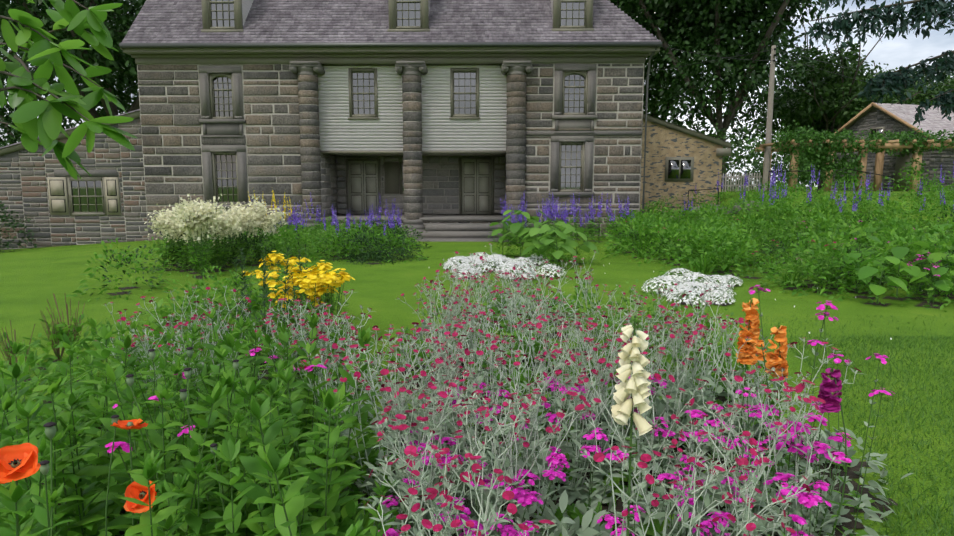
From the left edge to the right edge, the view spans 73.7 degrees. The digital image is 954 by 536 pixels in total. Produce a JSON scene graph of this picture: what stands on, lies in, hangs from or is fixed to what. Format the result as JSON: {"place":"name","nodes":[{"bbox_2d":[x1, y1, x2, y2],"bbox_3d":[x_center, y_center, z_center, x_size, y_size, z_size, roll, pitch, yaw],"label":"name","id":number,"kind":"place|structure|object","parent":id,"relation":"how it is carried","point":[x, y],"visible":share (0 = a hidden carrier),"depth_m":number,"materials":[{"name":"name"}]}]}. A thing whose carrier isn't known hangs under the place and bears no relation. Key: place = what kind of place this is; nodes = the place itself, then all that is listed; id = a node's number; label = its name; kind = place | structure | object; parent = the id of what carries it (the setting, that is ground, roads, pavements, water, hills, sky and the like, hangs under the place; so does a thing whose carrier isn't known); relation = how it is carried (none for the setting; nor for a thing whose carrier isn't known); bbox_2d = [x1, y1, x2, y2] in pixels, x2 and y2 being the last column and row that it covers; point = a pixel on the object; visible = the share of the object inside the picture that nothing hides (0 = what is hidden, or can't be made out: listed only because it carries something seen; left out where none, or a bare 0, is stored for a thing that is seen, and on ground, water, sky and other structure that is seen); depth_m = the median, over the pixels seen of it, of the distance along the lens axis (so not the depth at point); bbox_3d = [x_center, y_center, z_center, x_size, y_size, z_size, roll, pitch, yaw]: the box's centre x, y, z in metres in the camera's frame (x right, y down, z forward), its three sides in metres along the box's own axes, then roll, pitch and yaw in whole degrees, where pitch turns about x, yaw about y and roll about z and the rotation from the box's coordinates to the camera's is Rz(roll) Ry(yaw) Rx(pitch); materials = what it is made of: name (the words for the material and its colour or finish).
{"place":"outdoors","nodes":[
{"label":"outdoors","id":0,"kind":"place"},
{"bbox_2d":[49,160,488,213],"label":"shutter panels","id":1,"kind":"object","parent":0,"point":[351,189],"visible":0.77,"depth_m":24.71,"materials":[{"name":"grey wood"}]},
{"bbox_2d":[320,154,506,215],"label":"porch back wall","id":2,"kind":"structure","parent":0,"point":[450,192],"depth_m":24.73,"materials":[{"name":"grey stone"}]},
{"bbox_2d":[328,154,505,213],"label":"front doors","id":3,"kind":"structure","parent":2,"relation":"in","point":[357,205],"depth_m":24.76,"materials":[{"name":"grey wood"}]},
{"bbox_2d":[0,187,953,535],"bbox_3d":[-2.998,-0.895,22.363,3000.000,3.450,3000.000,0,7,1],"label":"lawn","id":4,"kind":"structure","parent":0,"point":[32,281],"depth_m":9.24,"materials":[{"name":"green plant"}]},
{"bbox_2d":[0,117,147,249],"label":"side wing wall","id":5,"kind":"structure","parent":4,"relation":"on","point":[27,186],"depth_m":22.48,"materials":[{"name":"grey stone"}]},
{"bbox_2d":[47,177,120,214],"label":"window shutters","id":6,"kind":"object","parent":5,"relation":"attached to","point":[55,186],"visible":0.98,"depth_m":22.42,"materials":[{"name":"beige wood"}]},
{"bbox_2d":[0,63,643,248],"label":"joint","id":7,"kind":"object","parent":4,"relation":"on","point":[399,161],"visible":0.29,"depth_m":22.08,"materials":[{"name":"grey concrete"}]},
{"bbox_2d":[54,61,642,241],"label":"stone trim columns","id":8,"kind":"structure","parent":7,"relation":"attached to","point":[434,233],"depth_m":21.76,"materials":[{"name":"grey stone"}]},
{"bbox_2d":[0,0,711,148],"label":"house roof shingles","id":9,"kind":"object","parent":7,"relation":"on","point":[266,21],"visible":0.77,"depth_m":21.71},
{"bbox_2d":[119,42,661,213],"bbox_3d":[-2.886,-4.280,21.633,17.950,6.450,0.475,0,7,1],"label":"gutter and downspout","id":10,"kind":"object","parent":7,"relation":"attached to","point":[656,45],"visible":0.88,"depth_m":21.01,"materials":[{"name":"grey metal"}]},
{"bbox_2d":[242,0,552,150],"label":"clapboard siding","id":11,"kind":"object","parent":7,"relation":"attached to","point":[339,130],"visible":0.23,"depth_m":22.06,"materials":[{"name":"white wood"}]},
{"bbox_2d":[0,213,715,384],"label":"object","id":12,"kind":"object","parent":4,"relation":"on","point":[54,349],"visible":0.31,"depth_m":6.17,"materials":[{"name":"green plant"}]},
{"bbox_2d":[137,64,644,240],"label":"stone wall","id":13,"kind":"structure","parent":4,"relation":"on","point":[516,117],"depth_m":21.83,"materials":[{"name":"grey stone"}]},
{"bbox_2d":[0,0,839,188],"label":"tree foliage","id":14,"kind":"object","parent":4,"relation":"on","point":[691,18],"visible":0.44,"depth_m":37.84,"materials":[{"name":"green plant"}]},
{"bbox_2d":[0,0,912,215],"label":"house painted woodwork","id":15,"kind":"object","parent":4,"relation":"on","point":[426,55],"visible":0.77,"depth_m":21.55,"materials":[{"name":"grey wood"}]},
{"bbox_2d":[71,0,882,211],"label":"window panes","id":16,"kind":"structure","parent":15,"relation":"in","point":[461,85],"depth_m":22.03,"materials":[{"name":"grey glass"}]},
{"bbox_2d":[0,167,953,535],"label":"garden plants","id":17,"kind":"object","parent":4,"relation":"on","point":[300,493],"depth_m":3.63,"materials":[{"name":"green plant"}]},
{"bbox_2d":[0,419,156,512],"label":"orange poppies","id":18,"kind":"object","parent":17,"relation":"on","point":[26,454],"visible":0.88,"depth_m":1.74,"materials":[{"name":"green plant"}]},
{"bbox_2d":[11,349,238,498],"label":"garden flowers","id":19,"kind":"object","parent":18,"relation":"on","point":[50,432],"visible":0.85,"depth_m":2.27,"materials":[{"name":"green plant"}]},
{"bbox_2d":[8,347,238,493],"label":"poppy centers","id":20,"kind":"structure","parent":19,"relation":"on","point":[48,424],"depth_m":2.17,"materials":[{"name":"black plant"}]},
{"bbox_2d":[144,194,287,245],"bbox_3d":[-5.722,-1.015,13.296,2.801,1.091,3.708,0,7,1],"label":"white flower cluster","id":21,"kind":"object","parent":17,"relation":"on","point":[196,215],"visible":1,"depth_m":12.92,"materials":[{"name":"white plant"}]},
{"bbox_2d":[241,190,354,308],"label":"yellow flowers","id":22,"kind":"object","parent":17,"relation":"attached to","point":[332,278],"visible":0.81,"depth_m":6.88,"materials":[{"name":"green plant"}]},
{"bbox_2d":[248,160,953,236],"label":"blue flower spikes","id":23,"kind":"object","parent":17,"relation":"attached to","point":[336,220],"visible":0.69,"depth_m":19.10,"materials":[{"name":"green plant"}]},
{"bbox_2d":[611,325,652,435],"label":"cream garden flowers","id":24,"kind":"object","parent":17,"relation":"attached to","point":[637,383],"visible":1,"depth_m":2.06,"materials":[{"name":"beige plant"}]},
{"bbox_2d":[0,0,953,190],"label":"tree foliage","id":25,"kind":"object","parent":4,"relation":"on","point":[801,111],"visible":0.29,"depth_m":42.28,"materials":[{"name":"green plant"}]},
{"bbox_2d":[0,0,953,189],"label":"tree branches","id":26,"kind":"object","parent":4,"relation":"on","point":[722,123],"visible":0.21,"depth_m":37.58,"materials":[{"name":"brown plant"}]},
{"bbox_2d":[0,0,136,180],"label":"magnolia branch leaves","id":27,"kind":"object","parent":26,"relation":"attached to","point":[44,55],"visible":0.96,"depth_m":3.69,"materials":[{"name":"green plant"}]},
{"bbox_2d":[805,0,953,125],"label":"conifer foliage","id":28,"kind":"object","parent":26,"relation":"attached to","point":[916,14],"visible":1,"depth_m":19.41,"materials":[{"name":"green plant"}]},
{"bbox_2d":[19,235,953,535],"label":"flowerbed soil","id":29,"kind":"structure","parent":4,"relation":"on","point":[839,531],"depth_m":4.45,"materials":[{"name":"brown soil"}]},
{"bbox_2d":[105,217,872,535],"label":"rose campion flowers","id":30,"kind":"object","parent":29,"relation":"on","point":[411,450],"visible":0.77,"depth_m":2.94,"materials":[{"name":"red plant"}]},
{"bbox_2d":[627,368,841,413],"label":"purple garden flowers","id":31,"kind":"object","parent":30,"relation":"on","point":[827,386],"visible":0.73,"depth_m":2.84,"materials":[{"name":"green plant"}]},
{"bbox_2d":[736,298,788,378],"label":"orange flower spikes","id":32,"kind":"object","parent":30,"relation":"on","point":[750,350],"visible":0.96,"depth_m":3.52,"materials":[{"name":"orange plant"}]},
{"bbox_2d":[105,216,941,535],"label":"magenta flowers","id":33,"kind":"object","parent":29,"relation":"on","point":[527,498],"visible":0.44,"depth_m":2.87,"materials":[{"name":"pink plant"}]},
{"bbox_2d":[105,196,953,430],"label":"broad green leaves","id":34,"kind":"object","parent":29,"relation":"on","point":[566,243],"visible":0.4,"depth_m":13.49,"materials":[{"name":"green plant"}]},
{"bbox_2d":[666,201,760,223],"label":"boulders","id":35,"kind":"object","parent":29,"relation":"on","point":[730,210],"visible":0.02,"depth_m":21.47,"materials":[{"name":"stone"}]},
{"bbox_2d":[97,72,913,535],"bbox_3d":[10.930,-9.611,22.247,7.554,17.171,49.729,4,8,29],"label":"silver garden plants","id":36,"kind":"object","parent":4,"relation":"on","point":[569,494],"depth_m":3.32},
{"bbox_2d":[443,246,891,339],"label":"white flower clusters","id":37,"kind":"object","parent":4,"relation":"on","point":[511,263],"visible":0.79,"depth_m":11.44,"materials":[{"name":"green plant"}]},
{"bbox_2d":[721,172,761,191],"bbox_3d":[12.555,-4.129,30.873,2.500,1.037,0.060,0,7,1],"label":"picket fence","id":38,"kind":"object","parent":4,"relation":"on","point":[739,177],"visible":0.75,"depth_m":30.83,"materials":[{"name":"white wood"}]},
{"bbox_2d":[762,45,775,190],"bbox_3d":[14.004,-6.958,30.463,0.300,7.120,0.300,0,7,1],"label":"utility pole","id":39,"kind":"object","parent":4,"relation":"on","point":[767,157],"visible":0.85,"depth_m":30.36,"materials":[{"name":"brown wood"}]},
{"bbox_2d":[644,46,949,94],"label":"overhead wires","id":40,"kind":"object","parent":39,"relation":"attached to","point":[771,60],"visible":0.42,"depth_m":31.46,"materials":[{"name":"grey"}]},
{"bbox_2d":[687,48,892,208],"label":"stair rails","id":41,"kind":"object","parent":4,"relation":"on","point":[788,171],"visible":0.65,"depth_m":24.98,"materials":[{"name":"black metal"}]},
{"bbox_2d":[755,102,953,191],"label":"timber pergola","id":42,"kind":"object","parent":4,"relation":"on","point":[879,159],"visible":0.48,"depth_m":28.25,"materials":[{"name":"brown wood"}]},
{"bbox_2d":[744,120,953,191],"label":"pergola vine leaves","id":43,"kind":"object","parent":42,"relation":"on","point":[806,162],"visible":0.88,"depth_m":28.00,"materials":[{"name":"green plant"}]},
{"bbox_2d":[832,107,953,190],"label":"outbuilding wall","id":44,"kind":"structure","parent":4,"relation":"on","point":[874,117],"depth_m":31.54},
{"bbox_2d":[837,103,953,138],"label":"shed roof shingles","id":45,"kind":"object","parent":44,"relation":"on","point":[934,121],"visible":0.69,"depth_m":31.40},
{"bbox_2d":[0,0,953,186],"label":"sky","id":46,"kind":"structure","parent":0,"point":[897,52],"materials":[{"name":"white"}]},
{"bbox_2d":[640,119,722,220],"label":"brick annex wall","id":47,"kind":"structure","parent":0,"point":[662,142],"depth_m":25.85,"materials":[{"name":"beige brick"}]},
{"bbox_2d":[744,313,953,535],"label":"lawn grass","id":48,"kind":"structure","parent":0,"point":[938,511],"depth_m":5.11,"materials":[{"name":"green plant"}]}
]}

